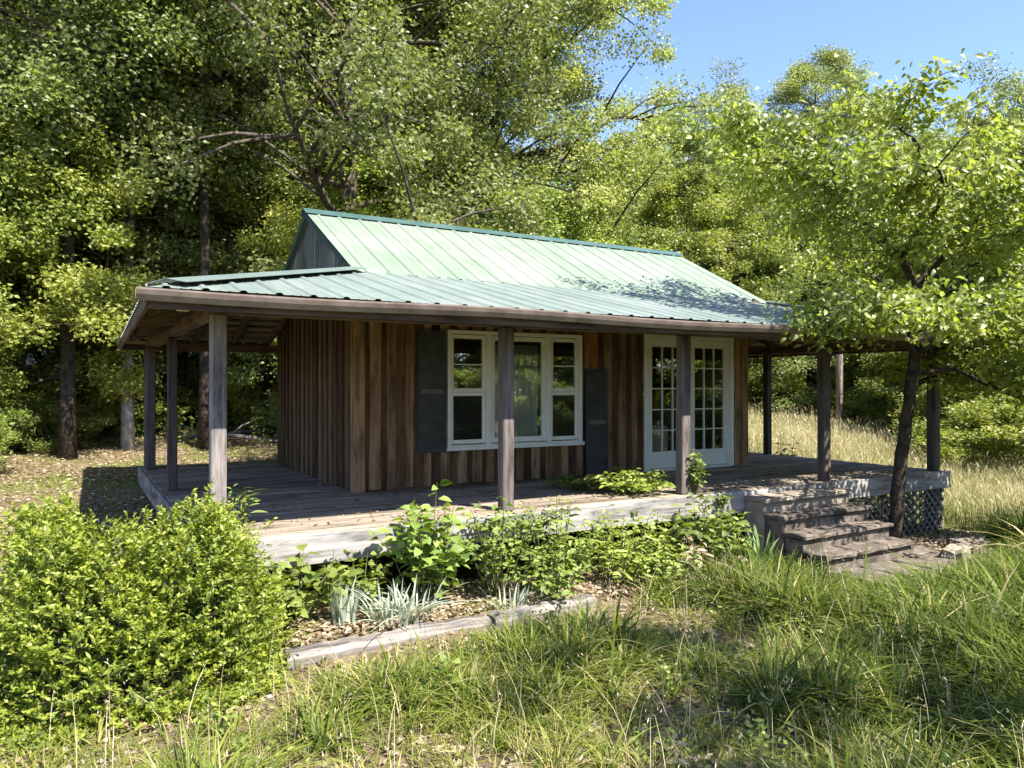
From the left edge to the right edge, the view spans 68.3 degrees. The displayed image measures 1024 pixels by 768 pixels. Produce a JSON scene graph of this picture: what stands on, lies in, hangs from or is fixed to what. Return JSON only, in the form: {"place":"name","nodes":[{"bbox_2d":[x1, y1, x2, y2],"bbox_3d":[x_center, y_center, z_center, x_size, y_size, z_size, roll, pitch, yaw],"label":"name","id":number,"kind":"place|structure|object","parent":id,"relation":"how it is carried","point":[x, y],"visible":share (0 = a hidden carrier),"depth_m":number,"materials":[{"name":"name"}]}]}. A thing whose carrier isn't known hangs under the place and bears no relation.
{"place":"outdoors","nodes":[
{"label":"outdoors","id":0,"kind":"place"},
{"bbox_2d":[0,350,1015,767],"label":"ground","id":1,"kind":"structure","parent":0,"point":[462,572],"depth_m":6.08,"materials":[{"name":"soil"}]},
{"bbox_2d":[0,406,33,470],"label":"wild bush","id":2,"kind":"object","parent":1,"relation":"on","point":[2,421],"visible":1,"depth_m":11.87,"materials":[{"name":"green plant"}]},
{"bbox_2d":[0,390,116,452],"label":"wild bush","id":3,"kind":"object","parent":1,"relation":"on","point":[91,424],"visible":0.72,"depth_m":14.22,"materials":[{"name":"green plant"}]},
{"bbox_2d":[0,131,126,443],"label":"understory tree","id":4,"kind":"object","parent":1,"relation":"on","point":[13,377],"visible":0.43,"depth_m":13.02,"materials":[{"name":"green plant"}]},
{"bbox_2d":[0,0,179,267],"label":"oak tree","id":5,"kind":"object","parent":1,"relation":"on","point":[41,36],"visible":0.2,"depth_m":12.79,"materials":[{"name":"green plant"}]},
{"bbox_2d":[31,381,165,438],"bbox_3d":[-9.424,0.609,16.694,3.288,1.498,2.873,0,0,-39],"label":"wild bush","id":6,"kind":"object","parent":1,"relation":"on","point":[108,408],"visible":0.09,"depth_m":16.21,"materials":[{"name":"green plant"}]},
{"bbox_2d":[0,166,198,433],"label":"understory tree","id":7,"kind":"object","parent":1,"relation":"on","point":[43,362],"visible":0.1,"depth_m":15.30,"materials":[{"name":"green plant"}]},
{"bbox_2d":[0,0,198,307],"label":"oak tree","id":8,"kind":"object","parent":1,"relation":"on","point":[180,221],"visible":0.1,"depth_m":14.85,"materials":[{"name":"green plant"}]},
{"bbox_2d":[0,96,204,454],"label":"understory tree","id":9,"kind":"object","parent":1,"relation":"on","point":[100,295],"visible":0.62,"depth_m":13.17,"materials":[{"name":"green plant"}]},
{"bbox_2d":[0,0,238,459],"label":"hickory tree","id":10,"kind":"object","parent":1,"relation":"on","point":[56,87],"visible":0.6,"depth_m":12.77,"materials":[{"name":"green plant"}]},
{"bbox_2d":[29,156,248,431],"bbox_3d":[-9.970,-2.195,19.143,6.788,7.054,8.051,0,0,-21],"label":"understory tree","id":11,"kind":"object","parent":1,"relation":"on","point":[183,275],"visible":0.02,"depth_m":16.89,"materials":[{"name":"green plant"}]},
{"bbox_2d":[12,388,277,444],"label":"undergrowth","id":12,"kind":"object","parent":1,"relation":"on","point":[182,419],"visible":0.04,"depth_m":17.42,"materials":[{"name":"green plant"}]},
{"bbox_2d":[0,0,297,450],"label":"pale trunk tree","id":13,"kind":"object","parent":1,"relation":"on","point":[127,432],"visible":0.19,"depth_m":14.86,"materials":[{"name":"green plant"}]},
{"bbox_2d":[0,471,314,758],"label":"round shrub","id":14,"kind":"object","parent":1,"relation":"on","point":[145,618],"visible":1,"depth_m":4.70,"materials":[{"name":"green plant"}]},
{"bbox_2d":[51,210,273,424],"bbox_3d":[-9.020,-1.893,19.982,7.132,6.552,7.747,0,0,-35],"label":"understory tree","id":15,"kind":"object","parent":1,"relation":"on","point":[183,383],"depth_m":18.68,"materials":[{"name":"green plant"}]},
{"bbox_2d":[136,410,196,432],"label":"fallen branch","id":16,"kind":"object","parent":1,"relation":"on","point":[161,427],"visible":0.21,"depth_m":17.94,"materials":[{"name":"brown wood"}]},
{"bbox_2d":[138,370,198,423],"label":"wild bush","id":17,"kind":"object","parent":1,"relation":"on","point":[184,390],"visible":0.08,"depth_m":18.24,"materials":[{"name":"green plant"}]},
{"bbox_2d":[0,0,417,425],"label":"oak tree","id":18,"kind":"object","parent":1,"relation":"on","point":[223,178],"visible":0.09,"depth_m":16.50,"materials":[{"name":"green plant"}]},
{"bbox_2d":[147,161,276,417],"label":"understory tree","id":19,"kind":"object","parent":1,"relation":"on","point":[187,352],"visible":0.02,"depth_m":19.39,"materials":[{"name":"green plant"}]},
{"bbox_2d":[191,692,237,740],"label":"lawn weed","id":20,"kind":"object","parent":1,"relation":"on","point":[222,722],"visible":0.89,"depth_m":4.19,"materials":[{"name":"green plant"}]},
{"bbox_2d":[157,380,276,422],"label":"wild bush","id":21,"kind":"object","parent":1,"relation":"on","point":[228,399],"visible":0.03,"depth_m":19.22,"materials":[{"name":"green plant"}]},
{"bbox_2d":[180,420,276,441],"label":"fallen branch","id":22,"kind":"object","parent":1,"relation":"on","point":[234,435],"visible":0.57,"depth_m":17.11,"materials":[{"name":"brown wood"}]},
{"bbox_2d":[198,354,276,422],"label":"wild bush","id":23,"kind":"object","parent":1,"relation":"on","point":[239,362],"visible":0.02,"depth_m":19.21,"materials":[{"name":"green plant"}]},
{"bbox_2d":[89,0,406,450],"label":"hickory tree","id":24,"kind":"object","parent":1,"relation":"on","point":[204,201],"visible":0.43,"depth_m":15.49,"materials":[{"name":"green plant"}]},
{"bbox_2d":[176,153,337,432],"bbox_3d":[-5.423,-2.112,18.468,7.030,7.425,5.928,0,0,40],"label":"understory tree","id":25,"kind":"object","parent":1,"relation":"on","point":[284,240],"visible":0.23,"depth_m":16.84,"materials":[{"name":"green plant"}]},
{"bbox_2d":[158,0,378,427],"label":"pale trunk tree","id":26,"kind":"object","parent":1,"relation":"on","point":[306,59],"visible":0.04,"depth_m":18.78,"materials":[{"name":"green plant"}]},
{"bbox_2d":[243,544,360,623],"bbox_3d":[-1.798,1.617,6.181,0.911,0.663,0.926,0,0,-30],"label":"broadleaf plant","id":27,"kind":"object","parent":1,"relation":"on","point":[308,597],"visible":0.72,"depth_m":6.10,"materials":[{"name":"green plant"}]},
{"bbox_2d":[227,150,405,440],"bbox_3d":[-4.676,-1.990,19.536,6.840,7.207,7.430,0,0,-12],"label":"understory tree","id":28,"kind":"object","parent":1,"relation":"on","point":[265,416],"visible":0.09,"depth_m":17.34,"materials":[{"name":"green plant"}]},
{"bbox_2d":[181,3,459,228],"bbox_3d":[-6.891,-7.579,22.817,9.702,17.762,8.706,0,0,-26],"label":"hickory tree","id":29,"kind":"object","parent":1,"relation":"on","point":[331,66],"visible":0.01,"depth_m":20.63,"materials":[{"name":"green plant"}]},
{"bbox_2d":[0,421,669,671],"bbox_3d":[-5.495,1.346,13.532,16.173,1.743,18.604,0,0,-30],"label":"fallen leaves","id":30,"kind":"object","parent":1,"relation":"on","point":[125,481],"depth_m":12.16,"materials":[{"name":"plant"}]},
{"bbox_2d":[328,577,365,626],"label":"iris clump","id":31,"kind":"object","parent":1,"relation":"on","point":[341,611],"visible":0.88,"depth_m":6.08,"materials":[{"name":"green plant"}]},
{"bbox_2d":[77,0,624,282],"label":"oak tree","id":32,"kind":"object","parent":1,"relation":"on","point":[343,131],"visible":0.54,"depth_m":14.86,"materials":[{"name":"green plant"}]},
{"bbox_2d":[328,549,392,605],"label":"broadleaf plant","id":33,"kind":"object","parent":1,"relation":"on","point":[365,582],"visible":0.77,"depth_m":6.57,"materials":[{"name":"green plant"}]},
{"bbox_2d":[360,557,384,591],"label":"plant","id":34,"kind":"object","parent":1,"relation":"on","point":[376,571],"visible":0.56,"depth_m":6.82,"materials":[{"name":"green plant"}]},
{"bbox_2d":[283,614,491,669],"bbox_3d":[-0.927,2.015,5.925,1.716,0.160,0.190,0,0,-32],"label":"landscape timber","id":35,"kind":"object","parent":1,"relation":"on","point":[356,645],"visible":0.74,"depth_m":5.79,"materials":[{"name":"grey wood"}]},
{"bbox_2d":[337,580,446,629],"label":"iris clump","id":36,"kind":"object","parent":1,"relation":"on","point":[387,614],"visible":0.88,"depth_m":6.17,"materials":[{"name":"green plant"}]},
{"bbox_2d":[255,133,529,344],"bbox_3d":[-2.932,-2.132,19.164,7.096,7.425,8.417,0,0,-18],"label":"understory tree","id":37,"kind":"object","parent":1,"relation":"on","point":[315,204],"visible":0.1,"depth_m":17.11,"materials":[{"name":"green plant"}]},
{"bbox_2d":[360,575,478,632],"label":"iris clump","id":38,"kind":"object","parent":1,"relation":"on","point":[412,606],"visible":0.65,"depth_m":6.42,"materials":[{"name":"green plant"}]},
{"bbox_2d":[369,479,478,606],"bbox_3d":[-0.702,1.439,6.812,0.926,1.129,0.976,0,0,34],"label":"broadleaf plant","id":39,"kind":"object","parent":1,"relation":"on","point":[428,545],"visible":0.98,"depth_m":6.72,"materials":[{"name":"green plant"}]},
{"bbox_2d":[218,0,639,240],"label":"oak tree","id":40,"kind":"object","parent":1,"relation":"on","point":[583,93],"visible":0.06,"depth_m":21.78,"materials":[{"name":"green plant"}]},
{"bbox_2d":[294,0,580,212],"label":"hickory tree","id":41,"kind":"object","parent":1,"relation":"on","point":[491,121],"visible":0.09,"depth_m":19.41,"materials":[{"name":"green plant"}]},
{"bbox_2d":[420,654,469,706],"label":"lawn weed","id":42,"kind":"object","parent":1,"relation":"on","point":[438,669],"visible":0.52,"depth_m":4.82,"materials":[{"name":"green plant"}]},
{"bbox_2d":[436,504,462,592],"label":"plant","id":43,"kind":"object","parent":1,"relation":"on","point":[452,585],"visible":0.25,"depth_m":7.18,"materials":[{"name":"green plant"}]},
{"bbox_2d":[451,494,556,598],"bbox_3d":[-0.085,1.523,7.161,0.880,0.975,0.927,0,0,-43],"label":"broadleaf plant","id":44,"kind":"object","parent":1,"relation":"on","point":[499,564],"visible":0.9,"depth_m":7.07,"materials":[{"name":"green plant"}]},
{"bbox_2d":[0,554,1021,767],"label":"ground cover","id":45,"kind":"object","parent":1,"relation":"on","point":[657,733],"visible":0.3,"depth_m":4.37,"materials":[{"name":"green plant"}]},
{"bbox_2d":[477,582,558,610],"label":"iris clump","id":46,"kind":"object","parent":1,"relation":"on","point":[520,600],"visible":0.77,"depth_m":6.75,"materials":[{"name":"green plant"}]},
{"bbox_2d":[465,161,576,239],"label":"understory tree","id":47,"kind":"object","parent":1,"relation":"on","point":[551,194],"visible":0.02,"depth_m":19.21,"materials":[{"name":"green plant"}]},
{"bbox_2d":[300,0,749,245],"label":"oak tree","id":48,"kind":"object","parent":1,"relation":"on","point":[618,159],"visible":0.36,"depth_m":20.04,"materials":[{"name":"green plant"}]},
{"bbox_2d":[487,594,597,628],"bbox_3d":[0.282,2.021,6.691,1.091,0.159,0.188,0,0,-32],"label":"landscape timber","id":49,"kind":"object","parent":1,"relation":"on","point":[526,608],"visible":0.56,"depth_m":6.61,"materials":[{"name":"grey wood"}]},
{"bbox_2d":[509,556,591,601],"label":"broadleaf plant","id":50,"kind":"object","parent":1,"relation":"on","point":[551,585],"visible":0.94,"depth_m":6.85,"materials":[{"name":"green plant"}]},
{"bbox_2d":[506,494,611,588],"bbox_3d":[0.372,1.562,7.442,1.184,0.901,1.206,0,0,14],"label":"ferny plant","id":51,"kind":"object","parent":1,"relation":"on","point":[539,553],"visible":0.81,"depth_m":7.29,"materials":[{"name":"green plant"}]},
{"bbox_2d":[116,208,1013,617],"bbox_3d":[0.487,-0.080,11.533,11.670,4.895,7.609,0,0,-30],"label":"cabin","id":52,"kind":"object","parent":1,"relation":"on","point":[388,332],"visible":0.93,"depth_m":9.83,"materials":[{"name":"brown wood"}]},
{"bbox_2d":[230,487,265,526],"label":"corner weed","id":53,"kind":"object","parent":52,"relation":"on","point":[245,511],"visible":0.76,"depth_m":6.86,"materials":[{"name":"green plant"}]},
{"bbox_2d":[461,510,511,531],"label":"tangled vine","id":54,"kind":"object","parent":52,"relation":"on","point":[485,523],"visible":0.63,"depth_m":7.36,"materials":[{"name":"green plant"}]},
{"bbox_2d":[447,330,584,450],"bbox_3d":[0.072,0.082,10.212,2.145,1.555,0.135,0,0,-30],"label":"window","id":55,"kind":"structure","parent":52,"relation":"in","point":[470,411],"depth_m":10.03,"materials":[{"name":"white paint"}]},
{"bbox_2d":[495,344,537,436],"bbox_3d":[0.037,0.123,10.317,0.732,1.315,0.073,0,0,-30],"label":"curtain","id":56,"kind":"object","parent":52,"relation":"hanging from","point":[525,390],"visible":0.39,"depth_m":10.38,"materials":[{"name":"fabric"}]},
{"bbox_2d":[494,505,572,532],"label":"tangled vine","id":57,"kind":"object","parent":52,"relation":"on","point":[542,523],"visible":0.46,"depth_m":7.55,"materials":[{"name":"green plant"}]},
{"bbox_2d":[538,472,603,490],"bbox_3d":[0.790,1.218,9.350,0.931,0.215,0.947,0,0,13],"label":"creeper mound","id":58,"kind":"object","parent":52,"relation":"on","point":[566,480],"visible":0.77,"depth_m":9.24,"materials":[{"name":"green plant"}]},
{"bbox_2d":[585,369,607,475],"bbox_3d":[1.210,0.548,10.792,0.375,1.530,0.032,1,-2,-30],"label":"shutter","id":59,"kind":"object","parent":52,"relation":"on","point":[596,432],"visible":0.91,"depth_m":10.78,"materials":[{"name":"paint"}]},
{"bbox_2d":[572,467,675,494],"bbox_3d":[1.428,1.165,9.010,1.242,0.317,1.179,0,0,-30],"label":"creeper mound","id":60,"kind":"object","parent":52,"relation":"on","point":[629,484],"visible":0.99,"depth_m":8.92,"materials":[{"name":"green plant"}]},
{"bbox_2d":[643,334,733,471],"bbox_3d":[2.765,0.284,11.786,1.855,2.070,0.135,0,0,-30],"label":"french door","id":61,"kind":"structure","parent":52,"relation":"in","point":[661,460],"depth_m":11.83,"materials":[{"name":"white paint"}]},
{"bbox_2d":[684,449,709,493],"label":"climbing vine","id":62,"kind":"object","parent":52,"relation":"attached to","point":[695,473],"visible":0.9,"depth_m":8.93,"materials":[{"name":"green plant"}]},
{"bbox_2d":[713,491,734,507],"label":"hanging vine","id":63,"kind":"object","parent":52,"relation":"hanging from","point":[724,499],"visible":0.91,"depth_m":8.95,"materials":[{"name":"green plant"}]},
{"bbox_2d":[484,172,683,256],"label":"understory tree","id":64,"kind":"object","parent":1,"relation":"on","point":[577,221],"visible":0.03,"depth_m":20.38,"materials":[{"name":"green plant"}]},
{"bbox_2d":[566,504,685,586],"bbox_3d":[1.116,1.662,7.554,1.175,0.779,1.236,0,0,-10],"label":"ferny plant","id":65,"kind":"object","parent":1,"relation":"on","point":[620,561],"visible":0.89,"depth_m":7.56,"materials":[{"name":"green plant"}]},
{"bbox_2d":[613,211,686,250],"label":"understory tree","id":66,"kind":"object","parent":1,"relation":"on","point":[672,237],"visible":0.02,"depth_m":24.36,"materials":[{"name":"green plant"}]},
{"bbox_2d":[608,504,692,576],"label":"broadleaf plant","id":67,"kind":"object","parent":1,"relation":"on","point":[665,547],"visible":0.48,"depth_m":7.99,"materials":[{"name":"green plant"}]},
{"bbox_2d":[592,136,710,271],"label":"dark tree","id":68,"kind":"object","parent":1,"relation":"on","point":[655,176],"visible":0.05,"depth_m":27.46,"materials":[{"name":"green plant"}]},
{"bbox_2d":[627,543,703,586],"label":"ferny plant","id":69,"kind":"object","parent":1,"relation":"on","point":[677,565],"visible":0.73,"depth_m":7.42,"materials":[{"name":"green plant"}]},
{"bbox_2d":[573,104,791,270],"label":"oak tree","id":70,"kind":"object","parent":1,"relation":"on","point":[686,145],"visible":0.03,"depth_m":33.40,"materials":[{"name":"green plant"}]},
{"bbox_2d":[680,532,712,574],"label":"dried plant","id":71,"kind":"object","parent":1,"relation":"on","point":[690,548],"visible":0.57,"depth_m":7.65,"materials":[{"name":"beige plant"}]},
{"bbox_2d":[641,489,754,568],"bbox_3d":[2.074,1.607,8.233,1.135,0.855,1.097,0,0,-30],"label":"broadleaf plant","id":72,"kind":"object","parent":1,"relation":"on","point":[685,529],"visible":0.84,"depth_m":8.15,"materials":[{"name":"green plant"}]},
{"bbox_2d":[597,162,813,384],"bbox_3d":[6.402,-2.955,26.669,7.820,8.910,9.275,0,0,32],"label":"understory tree","id":73,"kind":"object","parent":1,"relation":"on","point":[668,198],"visible":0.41,"depth_m":24.70,"materials":[{"name":"green plant"}]},
{"bbox_2d":[594,56,833,259],"bbox_3d":[9.799,-6.473,37.026,12.973,15.074,12.798,0,0,34],"label":"oak tree","id":74,"kind":"object","parent":1,"relation":"on","point":[728,87],"visible":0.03,"depth_m":33.00,"materials":[{"name":"green plant"}]},
{"bbox_2d":[688,510,760,563],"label":"broadleaf plant","id":75,"kind":"object","parent":1,"relation":"on","point":[729,543],"visible":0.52,"depth_m":8.50,"materials":[{"name":"green plant"}]},
{"bbox_2d":[678,160,834,394],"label":"dark tree","id":76,"kind":"object","parent":1,"relation":"on","point":[731,249],"visible":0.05,"depth_m":27.65,"materials":[{"name":"green plant"}]},
{"bbox_2d":[737,522,780,564],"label":"yucca clump","id":77,"kind":"object","parent":1,"relation":"on","point":[756,547],"visible":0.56,"depth_m":8.47,"materials":[{"name":"green plant"}]},
{"bbox_2d":[720,240,833,414],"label":"understory tree","id":78,"kind":"object","parent":1,"relation":"on","point":[762,274],"visible":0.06,"depth_m":26.48,"materials":[{"name":"green plant"}]},
{"bbox_2d":[677,103,881,262],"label":"oak tree","id":79,"kind":"object","parent":1,"relation":"on","point":[842,138],"depth_m":35.42,"materials":[{"name":"green plant"}]},
{"bbox_2d":[748,359,811,415],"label":"wild bush","id":80,"kind":"object","parent":1,"relation":"on","point":[755,383],"visible":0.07,"depth_m":25.88,"materials":[{"name":"green plant"}]},
{"bbox_2d":[732,201,875,418],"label":"dark tree","id":81,"kind":"object","parent":1,"relation":"on","point":[792,288],"visible":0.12,"depth_m":25.64,"materials":[{"name":"green plant"}]},
{"bbox_2d":[748,353,869,417],"bbox_3d":[9.611,0.109,26.998,5.084,2.996,5.819,0,0,-22],"label":"wild bush","id":82,"kind":"object","parent":1,"relation":"on","point":[801,409],"visible":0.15,"depth_m":26.04,"materials":[{"name":"green plant"}]},
{"bbox_2d":[731,41,898,277],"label":"hickory tree","id":83,"kind":"object","parent":1,"relation":"on","point":[800,74],"visible":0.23,"depth_m":32.60,"materials":[{"name":"green plant"}]},
{"bbox_2d":[635,48,1023,538],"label":"dogwood tree","id":84,"kind":"object","parent":1,"relation":"on","point":[901,183],"visible":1,"depth_m":9.14,"materials":[{"name":"green plant"}]},
{"bbox_2d":[778,366,897,430],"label":"wild bush","id":85,"kind":"object","parent":1,"relation":"on","point":[850,393],"visible":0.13,"depth_m":24.93,"materials":[{"name":"green plant"}]},
{"bbox_2d":[836,255,842,427],"bbox_3d":[9.928,-1.566,22.879,0.203,6.975,0.284,0,0,33],"label":"utility pole","id":86,"kind":"object","parent":1,"relation":"on","point":[839,383],"visible":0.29,"depth_m":22.78,"materials":[{"name":"grey wood"}]},
{"bbox_2d":[774,198,925,430],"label":"dark tree","id":87,"kind":"object","parent":1,"relation":"on","point":[852,388],"visible":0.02,"depth_m":26.06,"materials":[{"name":"green plant"}]},
{"bbox_2d":[743,487,976,586],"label":"masonry steps","id":88,"kind":"structure","parent":1,"relation":"on","point":[812,519],"depth_m":8.90,"materials":[{"name":"grey stone"}]},
{"bbox_2d":[801,220,952,419],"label":"dark tree","id":89,"kind":"object","parent":1,"relation":"on","point":[861,371],"visible":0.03,"depth_m":24.24,"materials":[{"name":"green plant"}]},
{"bbox_2d":[748,399,1023,536],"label":"field grass","id":90,"kind":"structure","parent":1,"relation":"on","point":[967,490],"depth_m":16.23,"materials":[{"name":"beige plant"}]},
{"bbox_2d":[831,375,957,432],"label":"wild bush","id":91,"kind":"object","parent":1,"relation":"on","point":[871,409],"visible":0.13,"depth_m":23.16,"materials":[{"name":"green plant"}]},
{"bbox_2d":[848,287,968,434],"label":"understory tree","id":92,"kind":"object","parent":1,"relation":"on","point":[873,355],"visible":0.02,"depth_m":23.45,"materials":[{"name":"green plant"}]},
{"bbox_2d":[852,100,975,292],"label":"oak tree","id":93,"kind":"object","parent":1,"relation":"on","point":[891,132],"visible":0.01,"depth_m":27.00,"materials":[{"name":"green plant"}]},
{"bbox_2d":[902,545,936,558],"bbox_3d":[4.854,2.109,9.093,0.592,0.258,0.342,0,0,-35],"label":"edging stone","id":94,"kind":"object","parent":1,"relation":"on","point":[919,551],"visible":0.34,"depth_m":9.00,"materials":[{"name":"grey stone"}]},
{"bbox_2d":[854,374,1023,451],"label":"wild bush","id":95,"kind":"object","parent":1,"relation":"on","point":[894,392],"visible":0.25,"depth_m":20.25,"materials":[{"name":"green plant"}]},
{"bbox_2d":[876,110,1021,347],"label":"oak tree","id":96,"kind":"object","parent":1,"relation":"on","point":[926,133],"visible":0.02,"depth_m":24.30,"materials":[{"name":"green plant"}]},
{"bbox_2d":[877,251,1023,451],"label":"understory tree","id":97,"kind":"object","parent":1,"relation":"on","point":[907,355],"visible":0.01,"depth_m":20.39,"materials":[{"name":"green plant"}]},
{"bbox_2d":[887,383,1023,472],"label":"wild bush","id":98,"kind":"object","parent":1,"relation":"on","point":[965,407],"visible":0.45,"depth_m":17.36,"materials":[{"name":"green plant"}]},
{"bbox_2d":[940,543,972,558],"bbox_3d":[5.301,2.080,8.981,0.273,0.316,0.457,0,0,45],"label":"edging stone","id":99,"kind":"object","parent":1,"relation":"on","point":[949,551],"visible":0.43,"depth_m":8.89,"materials":[{"name":"grey stone"}]},
{"bbox_2d":[904,50,1023,387],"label":"oak tree","id":100,"kind":"object","parent":1,"relation":"on","point":[1013,97],"visible":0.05,"depth_m":22.53,"materials":[{"name":"green plant"}]},
{"bbox_2d":[911,398,1023,479],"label":"wild bush","id":101,"kind":"object","parent":1,"relation":"on","point":[1007,414],"visible":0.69,"depth_m":16.49,"materials":[{"name":"green plant"}]},
{"bbox_2d":[946,535,991,549],"bbox_3d":[6.043,2.154,9.990,0.559,0.248,0.276,0,0,-17],"label":"edging stone","id":102,"kind":"object","parent":1,"relation":"on","point":[970,540],"visible":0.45,"depth_m":9.93,"materials":[{"name":"grey stone"}]},
{"bbox_2d":[0,492,1023,767],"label":"lawn grass","id":103,"kind":"structure","parent":0,"point":[986,602],"depth_m":4.83,"materials":[{"name":"green plant"}]},
{"bbox_2d":[652,425,667,451],"bbox_3d":[2.144,0.980,11.952,0.620,0.639,0.320,0,0,-30],"label":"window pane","id":104,"kind":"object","parent":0,"point":[656,440],"visible":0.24,"depth_m":11.87,"materials":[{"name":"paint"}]},
{"bbox_2d":[464,0,1023,249],"label":"sky","id":105,"kind":"structure","parent":0,"point":[766,34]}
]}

